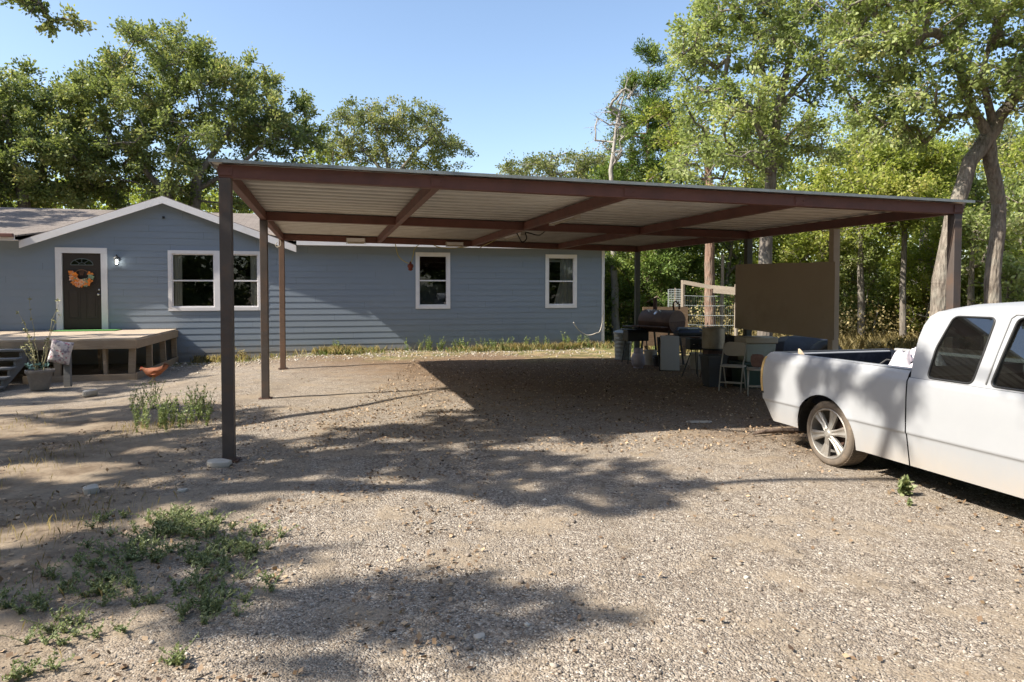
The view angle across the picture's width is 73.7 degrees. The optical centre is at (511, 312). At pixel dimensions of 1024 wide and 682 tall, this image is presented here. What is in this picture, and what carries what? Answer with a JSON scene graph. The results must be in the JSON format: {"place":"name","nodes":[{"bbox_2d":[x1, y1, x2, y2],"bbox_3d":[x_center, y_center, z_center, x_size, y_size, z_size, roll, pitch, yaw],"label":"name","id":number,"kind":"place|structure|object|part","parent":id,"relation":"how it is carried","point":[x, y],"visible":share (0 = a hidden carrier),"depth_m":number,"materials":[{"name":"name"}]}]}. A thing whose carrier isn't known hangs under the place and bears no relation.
{"place":"outdoors","nodes":[
{"label":"outdoors","id":0,"kind":"place"},
{"bbox_2d":[0,400,211,657],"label":"sparse grass","id":1,"kind":"structure","parent":0,"point":[127,430],"depth_m":5.57,"materials":[{"name":"plant"}]},
{"bbox_2d":[190,340,613,363],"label":"dry grass","id":2,"kind":"structure","parent":0,"point":[214,358],"depth_m":20.09,"materials":[{"name":"plant"}]},
{"bbox_2d":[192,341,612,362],"bbox_3d":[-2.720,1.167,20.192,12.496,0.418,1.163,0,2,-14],"label":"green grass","id":3,"kind":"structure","parent":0,"point":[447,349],"depth_m":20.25,"materials":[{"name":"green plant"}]},
{"bbox_2d":[0,329,1023,681],"bbox_3d":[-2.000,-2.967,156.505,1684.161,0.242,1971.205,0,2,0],"label":"ground","id":4,"kind":"structure","parent":0,"point":[318,385],"depth_m":5.10,"materials":[{"name":"gravel"}]},
{"bbox_2d":[0,344,33,391],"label":"wooden steps","id":5,"kind":"structure","parent":4,"relation":"on","point":[21,360],"depth_m":14.10,"materials":[{"name":"grey wood"}]},
{"bbox_2d":[16,298,60,390],"bbox_3d":[-9.435,0.622,13.595,0.932,1.833,0.508,1,2,31],"label":"potted plant","id":6,"kind":"object","parent":4,"relation":"on","point":[39,379],"visible":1,"depth_m":13.54,"materials":[{"name":"green plant"}]},
{"bbox_2d":[0,0,97,43],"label":"oak tree","id":7,"kind":"object","parent":4,"relation":"on","point":[33,7],"visible":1,"depth_m":10.07,"materials":[{"name":"green plant"}]},
{"bbox_2d":[0,53,134,209],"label":"oak tree","id":8,"kind":"object","parent":4,"relation":"on","point":[22,184],"visible":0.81,"depth_m":26.38,"materials":[{"name":"green plant"}]},
{"bbox_2d":[63,353,71,386],"bbox_3d":[-9.186,1.118,14.111,0.120,0.890,0.100,0,2,-14],"label":"prop post","id":9,"kind":"object","parent":4,"relation":"on","point":[67,375],"visible":0.46,"depth_m":14.07,"materials":[{"name":"grey wood"}]},
{"bbox_2d":[47,339,73,364],"bbox_3d":[-9.245,0.813,13.982,0.400,0.470,0.139,13,-3,-20],"label":"pillow","id":10,"kind":"object","parent":9,"relation":"hanging from","point":[60,351],"visible":1,"depth_m":13.94,"materials":[{"name":"white fabric"}]},
{"bbox_2d":[0,329,178,383],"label":"porch deck","id":11,"kind":"structure","parent":4,"relation":"on","point":[131,340],"depth_m":15.33,"materials":[{"name":"brown wood"}]},
{"bbox_2d":[52,329,121,331],"bbox_3d":[-11.279,0.474,18.141,1.500,0.016,0.600,0,2,-14],"label":"door mat","id":12,"kind":"object","parent":11,"relation":"on","point":[89,330],"depth_m":17.97,"materials":[{"name":"fabric"}]},
{"bbox_2d":[82,389,97,396],"bbox_3d":[-8.035,1.532,12.994,0.211,0.144,0.337,1,2,19],"label":"loose rock","id":13,"kind":"object","parent":4,"relation":"on","point":[89,392],"visible":1,"depth_m":12.90,"materials":[{"name":"stone"}]},
{"bbox_2d":[83,484,99,494],"bbox_3d":[-3.760,1.581,6.088,0.133,0.080,0.167,-2,2,-44],"label":"loose rock","id":14,"kind":"object","parent":4,"relation":"on","point":[91,488],"visible":0.96,"depth_m":6.04,"materials":[{"name":"stone"}]},
{"bbox_2d":[0,500,299,681],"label":"weeds","id":15,"kind":"object","parent":4,"relation":"on","point":[165,527],"visible":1,"depth_m":4.24,"materials":[{"name":"green plant"}]},
{"bbox_2d":[140,362,168,382],"bbox_3d":[-7.719,1.284,14.753,0.662,0.452,0.224,0,2,-7],"label":"hen","id":16,"kind":"object","parent":4,"relation":"on","point":[153,372],"visible":0.88,"depth_m":14.70,"materials":[{"name":"orange paint"}]},
{"bbox_2d":[129,379,215,432],"bbox_3d":[-4.804,1.274,9.649,1.099,0.491,2.279,-1,2,-29],"label":"weed clump","id":17,"kind":"object","parent":4,"relation":"on","point":[165,412],"visible":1,"depth_m":9.15,"materials":[{"name":"green plant"}]},
{"bbox_2d":[12,12,334,213],"bbox_3d":[-13.397,-5.573,28.543,11.602,13.504,7.111,0,2,-12],"label":"oak tree","id":18,"kind":"object","parent":4,"relation":"on","point":[160,116],"visible":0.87,"depth_m":27.67,"materials":[{"name":"green plant"}]},
{"bbox_2d":[176,488,187,492],"bbox_3d":[-2.945,1.594,6.087,0.082,0.048,0.091,0,2,-6],"label":"loose rock","id":19,"kind":"object","parent":4,"relation":"on","point":[181,490],"visible":0.73,"depth_m":6.06,"materials":[{"name":"stone"}]},
{"bbox_2d":[206,458,231,467],"bbox_3d":[-3.000,1.544,6.984,0.264,0.081,0.209,0,2,-14],"label":"stepping stone","id":20,"kind":"object","parent":4,"relation":"on","point":[218,463],"visible":0.97,"depth_m":6.91,"materials":[{"name":"stone"}]},
{"bbox_2d":[235,348,246,358],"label":"wall weed","id":21,"kind":"object","parent":4,"relation":"on","point":[242,354],"depth_m":19.22,"materials":[{"name":"green plant"}]},
{"bbox_2d":[0,196,604,365],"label":"house","id":22,"kind":"structure","parent":4,"relation":"on","point":[164,273],"depth_m":19.85,"materials":[{"name":"blue paint"}]},
{"bbox_2d":[62,253,101,328],"bbox_3d":[-11.614,-0.578,18.453,0.932,2.032,0.130,0,2,-14],"label":"door","id":23,"kind":"structure","parent":22,"relation":"in","point":[82,309],"depth_m":18.48,"materials":[{"name":"brown paint"}]},
{"bbox_2d":[68,269,93,287],"bbox_3d":[-11.591,-0.912,18.379,0.640,0.503,0.126,0,2,-14],"label":"wreath","id":24,"kind":"object","parent":23,"relation":"attached to","point":[77,281],"visible":1,"depth_m":18.38,"materials":[{"name":"plant"}]},
{"bbox_2d":[114,254,119,265],"bbox_3d":[-10.718,-1.422,18.520,0.180,0.305,0.230,0,2,-14],"label":"porch lamp","id":25,"kind":"object","parent":22,"relation":"attached to","point":[117,260],"visible":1,"depth_m":18.48,"materials":[{"name":"glass"}]},
{"bbox_2d":[168,250,259,310],"bbox_3d":[-8.366,-0.896,19.289,2.450,1.685,0.147,0,2,-14],"label":"window","id":26,"kind":"structure","parent":22,"relation":"in","point":[175,301],"depth_m":19.19,"materials":[{"name":"white paint"}]},
{"bbox_2d":[415,252,449,308],"bbox_3d":[-2.461,-0.968,20.961,1.050,1.715,0.567,0,2,-14],"label":"window","id":27,"kind":"structure","parent":22,"relation":"in","point":[428,296],"depth_m":20.80,"materials":[{"name":"white paint"}]},
{"bbox_2d":[545,254,576,307],"bbox_3d":[1.544,-0.993,21.753,1.045,1.693,0.187,0,2,-14],"label":"window","id":28,"kind":"structure","parent":22,"relation":"in","point":[566,296],"depth_m":21.79,"materials":[{"name":"white paint"}]},
{"bbox_2d":[573,277,604,335],"bbox_3d":[2.445,-0.195,21.780,1.076,1.873,0.102,0,2,-15],"label":"white wall cable","id":29,"kind":"object","parent":22,"relation":"attached to","point":[602,316],"depth_m":21.88,"materials":[{"name":"plastic"}]},
{"bbox_2d":[161,348,610,375],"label":"wall pebbles","id":30,"kind":"object","parent":4,"relation":"on","point":[308,355],"depth_m":19.05,"materials":[{"name":"gravel"}]},
{"bbox_2d":[312,94,478,171],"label":"oak tree","id":31,"kind":"object","parent":4,"relation":"on","point":[440,149],"visible":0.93,"depth_m":39.05,"materials":[{"name":"green plant"}]},
{"bbox_2d":[425,336,433,350],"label":"wall weed","id":32,"kind":"object","parent":4,"relation":"on","point":[430,342],"depth_m":20.50,"materials":[{"name":"green plant"}]},
{"bbox_2d":[473,632,484,640],"bbox_3d":[-0.165,1.679,3.525,0.069,0.034,0.055,-1,2,-31],"label":"loose rock","id":33,"kind":"object","parent":4,"relation":"on","point":[479,636],"visible":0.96,"depth_m":3.52,"materials":[{"name":"stone"}]},
{"bbox_2d":[404,335,589,350],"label":"wall weeds","id":34,"kind":"object","parent":4,"relation":"on","point":[487,345],"depth_m":20.72,"materials":[{"name":"green plant"}]},
{"bbox_2d":[2,144,1020,326],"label":"woodland","id":35,"kind":"object","parent":4,"relation":"on","point":[133,197],"depth_m":37.31,"materials":[{"name":"green plant"}]},
{"bbox_2d":[0,348,1023,681],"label":"fallen leaves","id":36,"kind":"object","parent":4,"relation":"on","point":[418,636],"depth_m":7.67,"materials":[{"name":"plant"}]},
{"bbox_2d":[494,143,623,178],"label":"oak tree","id":37,"kind":"object","parent":4,"relation":"on","point":[530,163],"visible":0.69,"depth_m":42.53,"materials":[{"name":"green plant"}]},
{"bbox_2d":[208,158,974,462],"bbox_3d":[0.250,-0.114,12.555,9.868,3.270,9.434,0,2,-12],"label":"carport","id":38,"kind":"object","parent":4,"relation":"on","point":[283,201],"visible":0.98,"depth_m":9.90,"materials":[{"name":"metal"}]},
{"bbox_2d":[346,238,364,243],"bbox_3d":[-3.651,-1.693,15.957,0.436,0.184,0.108,0,2,-12],"label":"box light","id":39,"kind":"object","parent":38,"relation":"attached to","point":[355,240],"visible":1,"depth_m":15.91,"materials":[{"name":"white paint"}]},
{"bbox_2d":[395,244,469,263],"bbox_3d":[-1.878,-1.477,16.619,1.936,0.590,0.106,0,2,-6],"label":"looped cord","id":40,"kind":"object","parent":38,"relation":"hanging from","point":[418,245],"visible":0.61,"depth_m":16.56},
{"bbox_2d":[407,261,413,270],"bbox_3d":[-2.465,-1.124,16.573,0.150,0.230,0.146,0,2,0],"label":"hanging bell","id":41,"kind":"object","parent":40,"relation":"hanging from","point":[410,266],"visible":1,"depth_m":16.53,"materials":[{"name":"red metal"}]},
{"bbox_2d":[446,240,462,246],"bbox_3d":[-1.382,-1.658,16.437,0.416,0.164,0.108,0,2,-12],"label":"box light","id":42,"kind":"object","parent":38,"relation":"attached to","point":[454,244],"visible":1,"depth_m":16.40,"materials":[{"name":"white paint"}]},
{"bbox_2d":[504,231,525,239],"bbox_3d":[0.054,-1.564,13.722,0.098,0.124,1.268,0,2,-15],"label":"strip light","id":43,"kind":"object","parent":38,"relation":"attached to","point":[522,233],"visible":0.83,"depth_m":13.64,"materials":[{"name":"white paint"}]},
{"bbox_2d":[516,231,544,242],"bbox_3d":[0.409,-1.460,12.926,0.835,0.259,0.240,2,2,44],"label":"black cable","id":44,"kind":"object","parent":38,"relation":"hanging from","point":[526,236],"visible":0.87,"depth_m":13.05,"materials":[{"name":"rubber"}]},
{"bbox_2d":[549,214,580,225],"bbox_3d":[0.817,-1.482,10.741,0.098,0.124,1.218,0,2,-15],"label":"strip light","id":45,"kind":"object","parent":38,"relation":"attached to","point":[565,220],"visible":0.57,"depth_m":10.61,"materials":[{"name":"white paint"}]},
{"bbox_2d":[735,262,835,339],"bbox_3d":[4.790,-0.247,12.191,0.018,1.308,2.632,-1,2,-17],"label":"plywood screen","id":46,"kind":"object","parent":38,"relation":"attached to","point":[797,299],"visible":1,"depth_m":11.99,"materials":[{"name":"wood"}]},
{"bbox_2d":[587,68,643,339],"bbox_3d":[3.727,-3.852,24.761,2.240,10.017,2.427,0,2,0],"label":"dead tree","id":47,"kind":"object","parent":4,"relation":"on","point":[615,322],"visible":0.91,"depth_m":24.82,"materials":[{"name":"wood"}]},
{"bbox_2d":[612,328,631,359],"bbox_3d":[2.920,0.826,17.914,0.532,0.818,0.532,1,2,28],"label":"trash can","id":48,"kind":"object","parent":4,"relation":"on","point":[619,341],"visible":0.73,"depth_m":17.76,"materials":[{"name":"metal"}]},
{"bbox_2d":[604,264,649,327],"bbox_3d":[3.779,-0.551,26.431,3.166,3.243,3.431,1,2,28],"label":"thicket bush","id":49,"kind":"object","parent":4,"relation":"on","point":[607,282],"visible":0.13,"depth_m":25.73,"materials":[{"name":"green plant"}]},
{"bbox_2d":[621,328,648,363],"bbox_3d":[3.088,0.838,17.034,0.588,0.852,0.507,0,2,-9],"label":"grill stand","id":50,"kind":"object","parent":4,"relation":"on","point":[636,334],"visible":0.88,"depth_m":16.83,"materials":[{"name":"black paint"}]},
{"bbox_2d":[631,348,644,367],"bbox_3d":[2.948,1.066,15.941,0.310,0.460,0.310,-1,2,-23],"label":"propane tank","id":51,"kind":"object","parent":4,"relation":"on","point":[638,359],"visible":0.99,"depth_m":15.83,"materials":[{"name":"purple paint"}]},
{"bbox_2d":[625,282,673,328],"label":"thicket bush","id":52,"kind":"object","parent":4,"relation":"on","point":[646,305],"visible":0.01,"depth_m":26.99,"materials":[{"name":"green plant"}]},
{"bbox_2d":[644,350,656,364],"bbox_3d":[3.349,1.098,16.542,0.322,0.360,0.318,0,2,0],"label":"bucket","id":53,"kind":"object","parent":4,"relation":"on","point":[648,354],"visible":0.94,"depth_m":16.42,"materials":[{"name":"white plastic"}]},
{"bbox_2d":[604,333,702,351],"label":"meadow grass","id":54,"kind":"structure","parent":4,"relation":"on","point":[606,337],"depth_m":23.00,"materials":[{"name":"green plant"}]},
{"bbox_2d":[622,298,685,364],"bbox_3d":[3.400,0.461,16.807,0.840,1.623,1.672,-1,2,-33],"label":"barrel smoker","id":55,"kind":"object","parent":4,"relation":"on","point":[654,320],"visible":0.94,"depth_m":16.38,"materials":[{"name":"brown metal"}]},
{"bbox_2d":[652,355,658,366],"bbox_3d":[3.511,1.157,16.244,0.344,0.260,0.339,0,2,0],"label":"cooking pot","id":56,"kind":"object","parent":4,"relation":"on","point":[655,360],"visible":0.39,"depth_m":16.15,"materials":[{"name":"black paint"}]},
{"bbox_2d":[583,34,733,321],"bbox_3d":[5.561,-4.806,26.667,6.499,11.823,6.930,0,2,0],"label":"cedar tree","id":57,"kind":"object","parent":4,"relation":"on","point":[652,263],"visible":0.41,"depth_m":25.84,"materials":[{"name":"green plant"}]},
{"bbox_2d":[643,307,687,355],"bbox_3d":[4.203,0.539,18.764,1.270,1.380,0.100,0,2,-6],"label":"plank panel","id":58,"kind":"object","parent":4,"relation":"on","point":[683,310],"visible":0.36,"depth_m":18.71,"materials":[{"name":"brown wood"}]},
{"bbox_2d":[629,176,704,277],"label":"woodland tree","id":59,"kind":"object","parent":4,"relation":"on","point":[677,249],"visible":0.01,"depth_m":29.08,"materials":[{"name":"green plant"}]},
{"bbox_2d":[657,335,679,370],"bbox_3d":[3.517,0.911,15.340,0.512,0.793,0.239,0,2,-9],"label":"folded table","id":60,"kind":"object","parent":4,"relation":"on","point":[668,353],"visible":1,"depth_m":15.28,"materials":[{"name":"plastic"}]},
{"bbox_2d":[665,335,701,351],"bbox_3d":[4.004,0.918,15.635,0.880,0.775,0.440,0,2,-3],"label":"camp table","id":61,"kind":"object","parent":4,"relation":"on","point":[682,337],"visible":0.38,"depth_m":15.40,"materials":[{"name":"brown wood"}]},
{"bbox_2d":[673,327,701,335],"bbox_3d":[4.065,0.431,15.592,0.660,0.197,0.398,0,2,-3],"label":"covered griddle","id":62,"kind":"object","parent":61,"relation":"on","point":[686,331],"visible":0.8,"depth_m":15.43,"materials":[{"name":"black paint"}]},
{"bbox_2d":[669,269,717,324],"bbox_3d":[7.263,-0.600,28.801,3.505,3.323,3.629,-1,2,-24],"label":"thicket bush","id":63,"kind":"object","parent":4,"relation":"on","point":[691,303],"depth_m":28.13,"materials":[{"name":"green plant"}]},
{"bbox_2d":[689,352,702,368],"bbox_3d":[4.241,1.116,15.642,0.364,0.380,0.360,0,2,0],"label":"bucket","id":64,"kind":"object","parent":4,"relation":"on","point":[692,361],"visible":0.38,"depth_m":15.52,"materials":[{"name":"beige plastic"}]},
{"bbox_2d":[631,88,763,326],"bbox_3d":[6.265,-3.182,22.744,4.566,8.834,3.882,0,2,14],"label":"pine tree","id":65,"kind":"object","parent":4,"relation":"on","point":[709,269],"visible":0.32,"depth_m":22.41,"materials":[{"name":"green plant"}]},
{"bbox_2d":[686,420,711,422],"bbox_3d":[2.547,1.491,9.280,0.363,0.032,0.133,0,2,-6],"label":"flat stone","id":66,"kind":"object","parent":4,"relation":"on","point":[701,421],"visible":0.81,"depth_m":9.25,"materials":[{"name":"stone"}]},
{"bbox_2d":[668,255,737,335],"bbox_3d":[6.041,-0.350,21.460,1.947,3.050,2.397,0,2,0],"label":"animal pen","id":67,"kind":"object","parent":4,"relation":"on","point":[722,290],"visible":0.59,"depth_m":21.18,"materials":[{"name":"grey wood"}]},
{"bbox_2d":[699,354,728,386],"bbox_3d":[3.773,1.094,12.790,0.430,0.600,0.350,0,2,-14],"label":"waste bin","id":68,"kind":"object","parent":4,"relation":"on","point":[710,367],"visible":0.94,"depth_m":12.66,"materials":[{"name":"grey plastic"}]},
{"bbox_2d":[718,342,746,392],"bbox_3d":[3.979,0.978,12.291,0.420,0.873,0.481,1,2,31],"label":"folding chair","id":69,"kind":"object","parent":4,"relation":"on","point":[734,348],"visible":1,"depth_m":12.35,"materials":[{"name":"white plastic"}]},
{"bbox_2d":[724,334,744,381],"bbox_3d":[4.253,0.904,13.108,0.432,0.980,0.369,0,2,14],"label":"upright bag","id":70,"kind":"object","parent":4,"relation":"on","point":[728,374],"visible":0.3,"depth_m":13.01,"materials":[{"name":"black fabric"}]},
{"bbox_2d":[691,235,788,326],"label":"woodland tree","id":71,"kind":"object","parent":4,"relation":"on","point":[732,258],"visible":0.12,"depth_m":28.30,"materials":[{"name":"green plant"}]},
{"bbox_2d":[729,360,760,387],"bbox_3d":[4.541,1.154,12.792,0.790,0.480,0.510,0,2,-10],"label":"green tote","id":72,"kind":"object","parent":4,"relation":"on","point":[754,377],"visible":0.27,"depth_m":12.57,"materials":[{"name":"plastic"}]},
{"bbox_2d":[734,336,777,361],"bbox_3d":[4.571,0.682,12.797,0.650,0.460,0.450,0,2,-8],"label":"cream cooler","id":73,"kind":"object","parent":72,"relation":"on","point":[764,345],"visible":0.6,"depth_m":12.60,"materials":[{"name":"beige plastic"}]},
{"bbox_2d":[747,366,760,395],"bbox_3d":[4.272,1.192,11.797,0.420,0.476,0.481,1,2,17],"label":"folding chair","id":74,"kind":"object","parent":4,"relation":"on","point":[754,369],"visible":0.56,"depth_m":11.69,"materials":[{"name":"white plastic"}]},
{"bbox_2d":[750,354,764,366],"bbox_3d":[4.258,0.837,11.819,0.246,0.235,0.192,1,2,24],"label":"cloth bag","id":75,"kind":"object","parent":74,"relation":"on","point":[756,360],"visible":0.86,"depth_m":11.75,"materials":[{"name":"fabric"}]},
{"bbox_2d":[662,0,852,336],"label":"elm tree","id":76,"kind":"object","parent":4,"relation":"on","point":[787,39],"visible":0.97,"depth_m":16.58,"materials":[{"name":"green plant"}]},
{"bbox_2d":[712,94,812,186],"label":"woodland tree","id":77,"kind":"object","parent":4,"relation":"on","point":[734,125],"visible":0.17,"depth_m":32.41,"materials":[{"name":"green plant"}]},
{"bbox_2d":[609,327,920,353],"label":"woodland grass","id":78,"kind":"structure","parent":4,"relation":"on","point":[848,340],"depth_m":21.15,"materials":[{"name":"plant"}]},
{"bbox_2d":[719,151,823,262],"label":"woodland tree","id":79,"kind":"object","parent":4,"relation":"on","point":[779,188],"visible":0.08,"depth_m":29.76,"materials":[{"name":"green plant"}]},
{"bbox_2d":[775,335,827,351],"bbox_3d":[6.349,0.842,15.049,1.446,0.690,0.773,0,2,-15],"label":"dark tarp heap","id":80,"kind":"object","parent":4,"relation":"on","point":[792,343],"visible":0.29,"depth_m":14.66,"materials":[{"name":"plastic"}]},
{"bbox_2d":[608,282,1004,338],"bbox_3d":[13.386,-0.001,25.126,20.429,2.223,7.193,0,2,0],"label":"dry brush","id":81,"kind":"object","parent":4,"relation":"on","point":[849,323],"visible":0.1,"depth_m":24.52,"materials":[{"name":"yellow plant"}]},
{"bbox_2d":[604,254,1012,336],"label":"undergrowth","id":82,"kind":"object","parent":4,"relation":"on","point":[854,306],"visible":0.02,"depth_m":26.17,"materials":[{"name":"green plant"}]},
{"bbox_2d":[772,172,857,287],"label":"woodland tree","id":83,"kind":"object","parent":4,"relation":"on","point":[798,246],"visible":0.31,"depth_m":25.06,"materials":[{"name":"green plant"}]},
{"bbox_2d":[809,340,841,350],"bbox_3d":[6.545,0.964,14.237,0.770,0.775,0.261,0,2,-11],"label":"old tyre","id":84,"kind":"object","parent":4,"relation":"on","point":[821,345],"visible":0.2,"depth_m":14.14,"materials":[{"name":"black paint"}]},
{"bbox_2d":[790,82,917,315],"bbox_3d":[15.260,-4.673,29.823,5.211,11.398,5.399,2,2,41],"label":"woodland tree","id":85,"kind":"object","parent":4,"relation":"on","point":[843,129],"visible":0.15,"depth_m":29.59,"materials":[{"name":"green plant"}]},
{"bbox_2d":[822,229,897,332],"bbox_3d":[12.511,-0.969,25.006,2.754,4.182,3.292,1,2,36],"label":"thicket bush","id":86,"kind":"object","parent":4,"relation":"on","point":[872,252],"visible":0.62,"depth_m":24.53,"materials":[{"name":"green plant"}]},
{"bbox_2d":[805,123,946,335],"bbox_3d":[11.691,-2.882,23.169,4.108,8.171,5.234,0,2,0],"label":"woodland tree","id":87,"kind":"object","parent":4,"relation":"on","point":[862,169],"visible":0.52,"depth_m":22.96,"materials":[{"name":"green plant"}]},
{"bbox_2d":[760,302,1023,498],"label":"pickup truck","id":88,"kind":"object","parent":4,"relation":"on","point":[950,403],"visible":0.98,"depth_m":5.86,"materials":[{"name":"white paint"}]},
{"bbox_2d":[879,347,915,367],"bbox_3d":[3.942,0.636,6.674,1.040,0.684,0.840,-1,2,-16],"label":"crumpled tarp","id":89,"kind":"object","parent":88,"relation":"on","point":[900,357],"visible":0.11,"depth_m":6.61,"materials":[{"name":"plastic"}]},
{"bbox_3d":[3.704,0.304,5.642,0.150,0.549,0.508,-1,2,-16],"label":"side window","id":90,"kind":"part","parent":88,"relation":"part of","materials":[{"name":"black glass"}]},
{"bbox_3d":[3.943,0.323,4.831,0.159,0.552,1.053,-1,2,-16],"label":"side window","id":91,"kind":"part","parent":88,"relation":"part of","materials":[{"name":"black glass"}]},
{"bbox_2d":[870,260,926,328],"bbox_3d":[15.000,-0.428,26.098,2.617,3.021,4.002,0,2,0],"label":"thicket bush","id":92,"kind":"object","parent":4,"relation":"on","point":[888,282],"visible":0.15,"depth_m":26.00,"materials":[{"name":"green plant"}]},
{"bbox_2d":[780,0,1023,317],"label":"oak tree","id":93,"kind":"object","parent":4,"relation":"on","point":[904,42],"visible":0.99,"depth_m":14.28,"materials":[{"name":"green plant"}]},
{"bbox_2d":[834,134,970,336],"bbox_3d":[13.347,-2.418,23.061,4.592,7.156,4.260,0,2,0],"label":"young tree","id":94,"kind":"object","parent":4,"relation":"on","point":[945,160],"visible":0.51,"depth_m":22.31,"materials":[{"name":"green plant"}]},
{"bbox_2d":[861,112,948,270],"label":"woodland tree","id":95,"kind":"object","parent":4,"relation":"on","point":[933,139],"visible":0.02,"depth_m":29.95,"materials":[{"name":"green plant"}]},
{"bbox_2d":[895,474,916,495],"bbox_3d":[3.442,1.534,5.988,0.180,0.236,0.145,0,2,0],"label":"green sprout","id":96,"kind":"object","parent":4,"relation":"on","point":[905,487],"visible":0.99,"depth_m":5.96,"materials":[{"name":"green plant"}]},
{"bbox_2d":[907,497,913,505],"bbox_3d":[3.311,1.575,5.679,0.059,0.103,0.065,1,2,22],"label":"tiny sprout","id":97,"kind":"object","parent":4,"relation":"on","point":[909,502],"visible":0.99,"depth_m":5.68,"materials":[{"name":"green plant"}]},
{"bbox_2d":[883,222,968,331],"bbox_3d":[14.540,-1.061,24.215,2.675,4.390,3.769,1,2,23],"label":"thicket bush","id":98,"kind":"object","parent":4,"relation":"on","point":[919,279],"visible":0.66,"depth_m":23.89,"materials":[{"name":"green plant"}]},
{"bbox_2d":[872,144,982,312],"bbox_3d":[16.020,-2.869,27.237,4.856,7.920,4.685,0,2,0],"label":"woodland tree","id":99,"kind":"object","parent":4,"relation":"on","point":[923,229],"visible":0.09,"depth_m":26.69,"materials":[{"name":"green plant"}]},
{"bbox_2d":[925,270,1009,306],"bbox_3d":[16.168,-0.269,24.232,2.929,3.290,4.297,2,2,42],"label":"thicket bush","id":100,"kind":"object","parent":4,"relation":"on","point":[961,299],"visible":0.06,"depth_m":23.05,"materials":[{"name":"green plant"}]},
{"bbox_2d":[926,163,1023,306],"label":"woodland tree","id":101,"kind":"object","parent":4,"relation":"on","point":[978,235],"visible":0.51,"depth_m":21.57,"materials":[{"name":"green plant"}]},
{"bbox_2d":[949,110,1023,294],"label":"woodland tree","id":102,"kind":"object","parent":4,"relation":"on","point":[1008,141],"visible":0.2,"depth_m":29.29,"materials":[{"name":"green plant"}]},
{"bbox_2d":[962,233,1023,303],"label":"thicket bush","id":103,"kind":"object","parent":4,"relation":"on","point":[977,269],"visible":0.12,"depth_m":22.48,"materials":[{"name":"green plant"}]},
{"bbox_2d":[969,128,1023,264],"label":"woodland tree","id":104,"kind":"object","parent":4,"relation":"on","point":[1018,159],"visible":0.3,"depth_m":24.12,"materials":[{"name":"green plant"}]},
{"bbox_2d":[0,0,1023,280],"label":"sky","id":105,"kind":"structure","parent":0,"point":[518,76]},
{"bbox_2d":[681,336,702,376],"bbox_3d":[3.759,0.931,14.414,0.500,0.834,0.399,0,2,-6],"label":"camp stove","id":106,"kind":"object","parent":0,"point":[694,343],"visible":0.88,"depth_m":14.28,"materials":[{"name":"black paint"}]},
{"bbox_2d":[700,348,723,377],"bbox_3d":[4.109,1.046,13.939,0.431,0.630,0.420,0,2,-6],"label":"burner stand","id":107,"kind":"object","parent":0,"point":[712,351],"visible":0.39,"depth_m":13.79,"materials":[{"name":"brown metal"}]},
{"bbox_2d":[700,327,726,348],"bbox_3d":[4.109,0.515,13.923,0.483,0.430,0.483,1,2,36],"label":"stock pot","id":108,"kind":"object","parent":107,"relation":"on","point":[713,337],"visible":0.98,"depth_m":13.73,"materials":[{"name":"metal"}]}
]}

